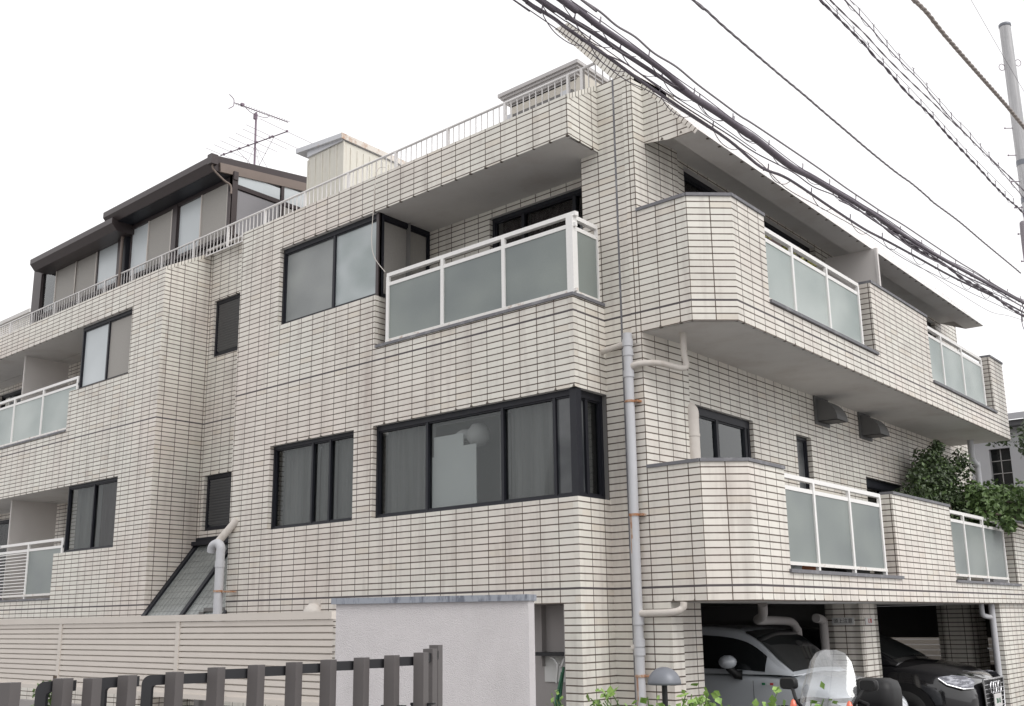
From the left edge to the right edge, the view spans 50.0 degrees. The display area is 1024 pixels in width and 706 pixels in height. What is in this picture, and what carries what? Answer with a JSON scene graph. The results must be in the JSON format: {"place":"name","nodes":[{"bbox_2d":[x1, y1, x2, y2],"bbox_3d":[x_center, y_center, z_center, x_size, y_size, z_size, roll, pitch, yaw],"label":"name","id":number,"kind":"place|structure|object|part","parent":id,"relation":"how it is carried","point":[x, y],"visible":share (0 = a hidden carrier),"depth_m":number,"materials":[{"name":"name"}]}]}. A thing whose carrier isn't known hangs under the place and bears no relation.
{"place":"outdoors","nodes":[
{"label":"outdoors","id":0,"kind":"place"},
{"bbox_2d":[0,308,30,406],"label":"distant building","id":1,"kind":"structure","parent":0,"point":[15,317],"depth_m":35.09,"materials":[{"name":"tile"}]},
{"bbox_2d":[0,645,442,705],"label":"fence","id":2,"kind":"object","parent":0,"point":[427,664],"depth_m":3.95,"materials":[{"name":"black metal"}]},
{"bbox_2d":[331,594,536,705],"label":"boundary wall","id":3,"kind":"structure","parent":0,"point":[487,642],"depth_m":6.39,"materials":[{"name":"paint"}]},
{"bbox_2d":[0,0,1023,444],"label":"sky","id":4,"kind":"structure","parent":0,"point":[103,102],"materials":[{"name":"white"}]},
{"bbox_2d":[498,59,608,118],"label":"rooftop stair house","id":5,"kind":"structure","parent":0,"point":[544,78],"depth_m":14.52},
{"bbox_2d":[507,89,573,118],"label":"window","id":6,"kind":"structure","parent":5,"relation":"in","point":[563,92],"depth_m":14.56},
{"bbox_2d":[905,411,1023,661],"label":"neighbour house","id":7,"kind":"structure","parent":0,"point":[1004,464],"depth_m":25.27,"materials":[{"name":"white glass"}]},
{"bbox_2d":[991,448,1013,492],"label":"window","id":8,"kind":"structure","parent":7,"relation":"in","point":[1001,458],"depth_m":25.27,"materials":[{"name":"black glass"}]},
{"label":"garage floor","id":9,"kind":"structure","parent":0,"visible":0},
{"bbox_2d":[550,656,564,705],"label":"closed umbrellas","id":10,"kind":"object","parent":9,"relation":"on","point":[560,684],"visible":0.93,"depth_m":10.74,"materials":[{"name":"green fabric"}]},
{"bbox_2d":[702,624,907,705],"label":"parked car","id":11,"kind":"object","parent":9,"relation":"on","point":[746,665],"visible":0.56,"depth_m":12.18,"materials":[{"name":"silver metal"}]},
{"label":"side window","id":12,"kind":"part","parent":11,"relation":"part of","materials":[{"name":"black glass"}]},
{"bbox_2d":[782,627,1005,705],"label":"parked car","id":13,"kind":"object","parent":9,"relation":"on","point":[922,679],"visible":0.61,"depth_m":14.33,"materials":[{"name":"black metal"}]},
{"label":"side window","id":14,"kind":"part","parent":13,"relation":"part of","materials":[{"name":"glass"}]},
{"bbox_2d":[892,637,994,663],"bbox_3d":[6.869,6.203,22.033,7.600,1.400,0.080,-11,-17,37],"label":"cream fence","id":15,"kind":"object","parent":9,"relation":"on","point":[930,651],"depth_m":21.18,"materials":[{"name":"beige metal"}]},
{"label":"ground","id":16,"kind":"structure","parent":0,"visible":0},
{"bbox_2d":[31,675,72,705],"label":"garden shrub","id":17,"kind":"object","parent":16,"relation":"on","point":[50,698],"visible":0.08,"depth_m":4.60,"materials":[{"name":"green plant"}]},
{"bbox_2d":[0,611,335,705],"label":"siding fence","id":18,"kind":"object","parent":16,"relation":"on","point":[33,652],"visible":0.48,"depth_m":8.65,"materials":[{"name":"beige metal"}]},
{"bbox_2d":[0,23,1023,705],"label":"apartment building","id":19,"kind":"structure","parent":16,"relation":"on","point":[614,379],"depth_m":12.95,"materials":[{"name":"tile"}]},
{"bbox_2d":[0,519,9,599],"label":"window","id":20,"kind":"structure","parent":19,"relation":"in","point":[4,525],"depth_m":22.41,"materials":[{"name":"brown metal"}]},
{"bbox_2d":[1,389,21,407],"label":"window","id":21,"kind":"structure","parent":19,"relation":"in","point":[17,393],"depth_m":23.19,"materials":[{"name":"brown metal"}]},
{"bbox_2d":[64,477,117,551],"bbox_3d":[-6.467,2.611,17.518,1.750,1.081,0.500,-13,-18,41],"label":"window","id":22,"kind":"structure","parent":19,"relation":"in","point":[96,503],"depth_m":17.50,"materials":[{"name":"grey glass"}]},
{"bbox_2d":[79,309,132,388],"bbox_3d":[-6.440,-0.010,18.097,1.800,1.084,0.500,-13,-18,41],"label":"window","id":23,"kind":"structure","parent":19,"relation":"in","point":[106,343],"depth_m":18.00,"materials":[{"name":"grey glass"}]},
{"bbox_2d":[30,153,306,322],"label":"rooftop sunroom","id":24,"kind":"structure","parent":19,"relation":"on","point":[211,192],"depth_m":18.61,"materials":[{"name":"brown metal"}]},
{"bbox_2d":[207,94,310,166],"bbox_3d":[-4.778,-3.636,20.154,1.793,1.937,1.300,-9,-16,32],"label":"rooftop antenna","id":25,"kind":"object","parent":24,"relation":"on","point":[255,115],"visible":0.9,"depth_m":20.21,"materials":[{"name":"metal"}]},
{"bbox_2d":[205,472,231,530],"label":"window","id":26,"kind":"structure","parent":19,"relation":"in","point":[218,499],"depth_m":16.44,"materials":[{"name":"grey glass"}]},
{"bbox_2d":[214,294,239,356],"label":"window","id":27,"kind":"structure","parent":19,"relation":"in","point":[227,310],"depth_m":17.08,"materials":[{"name":"black glass"}]},
{"bbox_2d":[271,431,387,529],"bbox_3d":[-2.286,1.632,13.722,1.708,1.076,0.500,-13,-18,41],"label":"window","id":28,"kind":"structure","parent":19,"relation":"in","point":[318,489],"depth_m":13.65,"materials":[{"name":"grey glass"}]},
{"bbox_2d":[281,212,410,324],"bbox_3d":[-2.179,-0.999,14.213,2.000,1.074,0.520,-13,-18,41],"label":"window","id":29,"kind":"structure","parent":19,"relation":"in","point":[339,267],"depth_m":13.99,"materials":[{"name":"grey glass"}]},
{"bbox_2d":[296,132,404,204],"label":"rooftop shed","id":30,"kind":"structure","parent":19,"relation":"on","point":[331,157],"depth_m":17.02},
{"bbox_2d":[371,167,385,271],"bbox_3d":[-1.611,-1.626,13.392,0.208,1.389,0.066,-7,-15,22],"label":"hanging wire","id":31,"kind":"object","parent":19,"relation":"hanging from","point":[372,217],"visible":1,"depth_m":13.40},
{"bbox_2d":[383,215,429,297],"bbox_3d":[-1.349,-1.118,13.772,0.070,1.070,0.900,-11,-17,37],"label":"window","id":32,"kind":"structure","parent":19,"relation":"in","point":[394,229],"depth_m":13.77,"materials":[{"name":"grey glass"}]},
{"bbox_2d":[375,387,608,517],"bbox_3d":[-0.300,1.162,11.899,3.064,1.079,0.530,-13,-18,41],"label":"window","id":33,"kind":"structure","parent":19,"relation":"in","point":[534,451],"depth_m":11.84,"materials":[{"name":"grey glass"}]},
{"bbox_2d":[492,188,582,247],"bbox_3d":[0.707,-0.978,12.796,2.100,1.664,0.500,-13,-18,41],"label":"window","id":34,"kind":"structure","parent":19,"relation":"in","point":[571,201],"depth_m":13.10,"materials":[{"name":"black glass"}]},
{"bbox_2d":[535,652,564,681],"bbox_3d":[0.493,3.097,10.811,0.660,0.290,0.162,-13,-18,41],"label":"wall shelf","id":35,"kind":"object","parent":19,"relation":"attached to","point":[550,670],"depth_m":10.96,"materials":[{"name":"black metal"}]},
{"bbox_2d":[581,390,604,498],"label":"window","id":36,"kind":"structure","parent":19,"relation":"in","point":[587,398],"depth_m":11.06,"materials":[{"name":"brown metal"}]},
{"bbox_2d":[696,406,750,457],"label":"window","id":37,"kind":"structure","parent":19,"relation":"in","point":[721,435],"depth_m":12.33,"materials":[{"name":"grey glass"}]},
{"bbox_2d":[684,172,809,261],"bbox_3d":[2.826,-0.782,13.779,0.823,1.974,3.690,-13,-18,41],"label":"window","id":38,"kind":"structure","parent":19,"relation":"in","point":[691,184],"depth_m":13.04,"materials":[{"name":"black glass"}]},
{"bbox_2d":[765,237,781,246],"bbox_3d":[2.945,-1.107,12.729,0.040,0.600,0.960,-11,-17,37],"label":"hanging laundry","id":39,"kind":"object","parent":19,"relation":"hanging from","point":[775,242],"depth_m":13.01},
{"bbox_2d":[765,235,816,266],"bbox_3d":[3.183,-0.799,12.432,0.145,0.955,1.351,-11,-17,37],"label":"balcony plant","id":40,"kind":"object","parent":19,"relation":"on","point":[802,258],"visible":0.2,"depth_m":12.70,"materials":[{"name":"green plant"}]},
{"bbox_2d":[791,565,801,568],"bbox_3d":[2.841,2.246,11.380,0.356,0.210,0.356,-13,-18,41],"label":"plant pot","id":41,"kind":"object","parent":19,"relation":"on","point":[795,567],"visible":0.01,"depth_m":11.24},
{"bbox_2d":[796,436,809,488],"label":"window","id":42,"kind":"structure","parent":19,"relation":"in","point":[802,453],"depth_m":13.99,"materials":[{"name":"grey glass"}]},
{"bbox_2d":[802,566,815,569],"bbox_3d":[3.137,2.327,11.749,0.356,0.220,0.356,-13,-18,41],"label":"plant pot","id":43,"kind":"object","parent":19,"relation":"on","point":[808,568],"visible":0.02,"depth_m":11.60,"materials":[{"name":"ceramic"}]},
{"bbox_2d":[832,617,854,624],"bbox_3d":[4.108,3.327,13.616,0.280,0.090,0.016,-11,-17,37],"label":"warning plate","id":44,"kind":"object","parent":19,"relation":"attached to","point":[844,621],"visible":1,"depth_m":13.61,"materials":[{"name":"grey metal"}]},
{"bbox_2d":[865,618,873,624],"bbox_3d":[4.469,3.351,13.722,0.016,0.085,0.270,-11,-17,37],"label":"height plate","id":45,"kind":"object","parent":19,"relation":"attached to","point":[869,621],"visible":1,"depth_m":13.70,"materials":[{"name":"white plastic"}]},
{"bbox_2d":[866,478,899,572],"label":"window","id":46,"kind":"structure","parent":19,"relation":"in","point":[879,486],"depth_m":16.00,"materials":[{"name":"black glass"}]},
{"bbox_2d":[894,439,982,521],"bbox_3d":[6.327,2.359,16.312,0.770,2.193,3.511,-11,-17,36],"label":"potted shrub","id":47,"kind":"object","parent":19,"relation":"on","point":[931,475],"visible":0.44,"depth_m":16.36,"materials":[{"name":"green plant"}]},
{"bbox_2d":[547,685,634,705],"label":"young shrub","id":48,"kind":"object","parent":16,"relation":"on","point":[610,690],"visible":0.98,"depth_m":7.57,"materials":[{"name":"green plant"}]},
{"bbox_2d":[586,683,720,705],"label":"young shrub","id":49,"kind":"object","parent":16,"relation":"on","point":[715,694],"visible":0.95,"depth_m":7.53,"materials":[{"name":"green plant"}]},
{"bbox_2d":[647,667,680,705],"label":"garden lamp","id":50,"kind":"object","parent":16,"relation":"on","point":[664,677],"visible":1,"depth_m":8.02,"materials":[{"name":"black metal"}]},
{"bbox_2d":[649,681,837,705],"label":"young shrub","id":51,"kind":"object","parent":16,"relation":"on","point":[755,702],"visible":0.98,"depth_m":7.38,"materials":[{"name":"green plant"}]},
{"bbox_2d":[780,677,902,705],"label":"motor scooter","id":52,"kind":"object","parent":16,"relation":"on","point":[870,691],"visible":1,"depth_m":9.22,"materials":[{"name":"black plastic"}]},
{"bbox_2d":[956,478,1023,534],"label":"leafy tree","id":53,"kind":"object","parent":16,"relation":"on","point":[1005,510],"visible":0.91,"depth_m":16.83,"materials":[{"name":"green plant"}]},
{"bbox_2d":[985,419,1023,497],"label":"tall tree","id":54,"kind":"object","parent":16,"relation":"on","point":[1021,441],"visible":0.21,"depth_m":22.92,"materials":[{"name":"green plant"}]},
{"bbox_2d":[998,21,1023,328],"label":"utility pole","id":55,"kind":"object","parent":16,"relation":"on","point":[1013,90],"visible":0.94,"depth_m":18.89,"materials":[{"name":"concrete"}]},
{"bbox_2d":[513,0,1020,315],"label":"overhead cable","id":56,"kind":"object","parent":55,"relation":"attached to","point":[523,6],"visible":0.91,"depth_m":8.60,"materials":[{"name":"black rubber"}]},
{"bbox_2d":[522,0,1023,313],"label":"overhead cable","id":57,"kind":"object","parent":55,"relation":"attached to","point":[614,61],"visible":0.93,"depth_m":9.06,"materials":[{"name":"black rubber"}]},
{"bbox_2d":[572,31,898,239],"bbox_3d":[2.540,-1.669,10.028,0.012,0.321,6.945,-11,-17,37],"label":"overhead cable","id":58,"kind":"object","parent":57,"relation":"hanging from","point":[580,37],"visible":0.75,"depth_m":8.74,"materials":[{"name":"black rubber"}]},
{"bbox_2d":[556,0,1023,307],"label":"overhead cable","id":59,"kind":"object","parent":55,"relation":"attached to","point":[706,105],"visible":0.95,"depth_m":9.55,"materials":[{"name":"black rubber"}]},
{"bbox_2d":[535,0,755,150],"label":"overhead cable","id":60,"kind":"object","parent":59,"relation":"attached to","point":[645,76],"visible":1,"depth_m":8.19,"materials":[{"name":"black rubber"}]},
{"bbox_2d":[536,0,751,141],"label":"overhead cable","id":61,"kind":"object","parent":60,"relation":"hanging from","point":[551,7],"visible":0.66,"depth_m":7.62,"materials":[{"name":"black rubber"}]},
{"bbox_2d":[570,0,933,250],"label":"overhead cable","id":62,"kind":"object","parent":59,"relation":"attached to","point":[583,9],"visible":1,"depth_m":8.71,"materials":[{"name":"black rubber"}]},
{"bbox_2d":[580,0,1023,301],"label":"overhead cable","id":63,"kind":"object","parent":55,"relation":"attached to","point":[592,7],"visible":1,"depth_m":8.99,"materials":[{"name":"black rubber"}]},
{"bbox_2d":[692,0,1020,273],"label":"overhead cable","id":64,"kind":"object","parent":55,"relation":"attached to","point":[700,6],"visible":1,"depth_m":10.36,"materials":[{"name":"black rubber"}]},
{"bbox_2d":[819,0,1023,214],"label":"overhead cable","id":65,"kind":"object","parent":55,"relation":"attached to","point":[822,2],"visible":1,"depth_m":13.02,"materials":[{"name":"black rubber"}]},
{"bbox_2d":[825,0,1012,196],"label":"overhead cable","id":66,"kind":"object","parent":65,"relation":"attached to","point":[919,98],"visible":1,"depth_m":13.21,"materials":[{"name":"black rubber"}]},
{"bbox_2d":[829,0,1023,190],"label":"overhead cable","id":67,"kind":"object","parent":55,"relation":"attached to","point":[867,36],"visible":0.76,"depth_m":12.93,"materials":[{"name":"black rubber"}]},
{"bbox_2d":[850,0,1023,189],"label":"overhead cable","id":68,"kind":"object","parent":55,"relation":"attached to","point":[934,94],"visible":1,"depth_m":13.19,"materials":[{"name":"black rubber"}]},
{"bbox_2d":[844,0,1023,197],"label":"overhead cable","id":69,"kind":"object","parent":68,"relation":"hanging from","point":[881,41],"visible":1,"depth_m":13.10,"materials":[{"name":"black rubber"}]},
{"bbox_2d":[865,212,1023,316],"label":"overhead cable","id":70,"kind":"object","parent":55,"relation":"attached to","point":[959,276],"visible":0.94,"depth_m":13.99,"materials":[{"name":"black rubber"}]},
{"bbox_2d":[892,249,1021,319],"bbox_3d":[8.204,-0.749,17.567,0.006,1.385,12.556,-11,-17,37],"label":"overhead cable","id":71,"kind":"object","parent":55,"relation":"attached to","point":[955,290],"visible":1,"depth_m":14.47,"materials":[{"name":"black rubber"}]},
{"bbox_2d":[911,0,1023,128],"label":"overhead cable","id":72,"kind":"object","parent":55,"relation":"attached to","point":[934,22],"visible":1,"depth_m":14.37,"materials":[{"name":"black rubber"}]},
{"bbox_2d":[971,0,1023,90],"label":"overhead cable","id":73,"kind":"object","parent":55,"relation":"attached to","point":[996,44],"visible":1,"depth_m":16.12,"materials":[{"name":"black rubber"}]}
]}

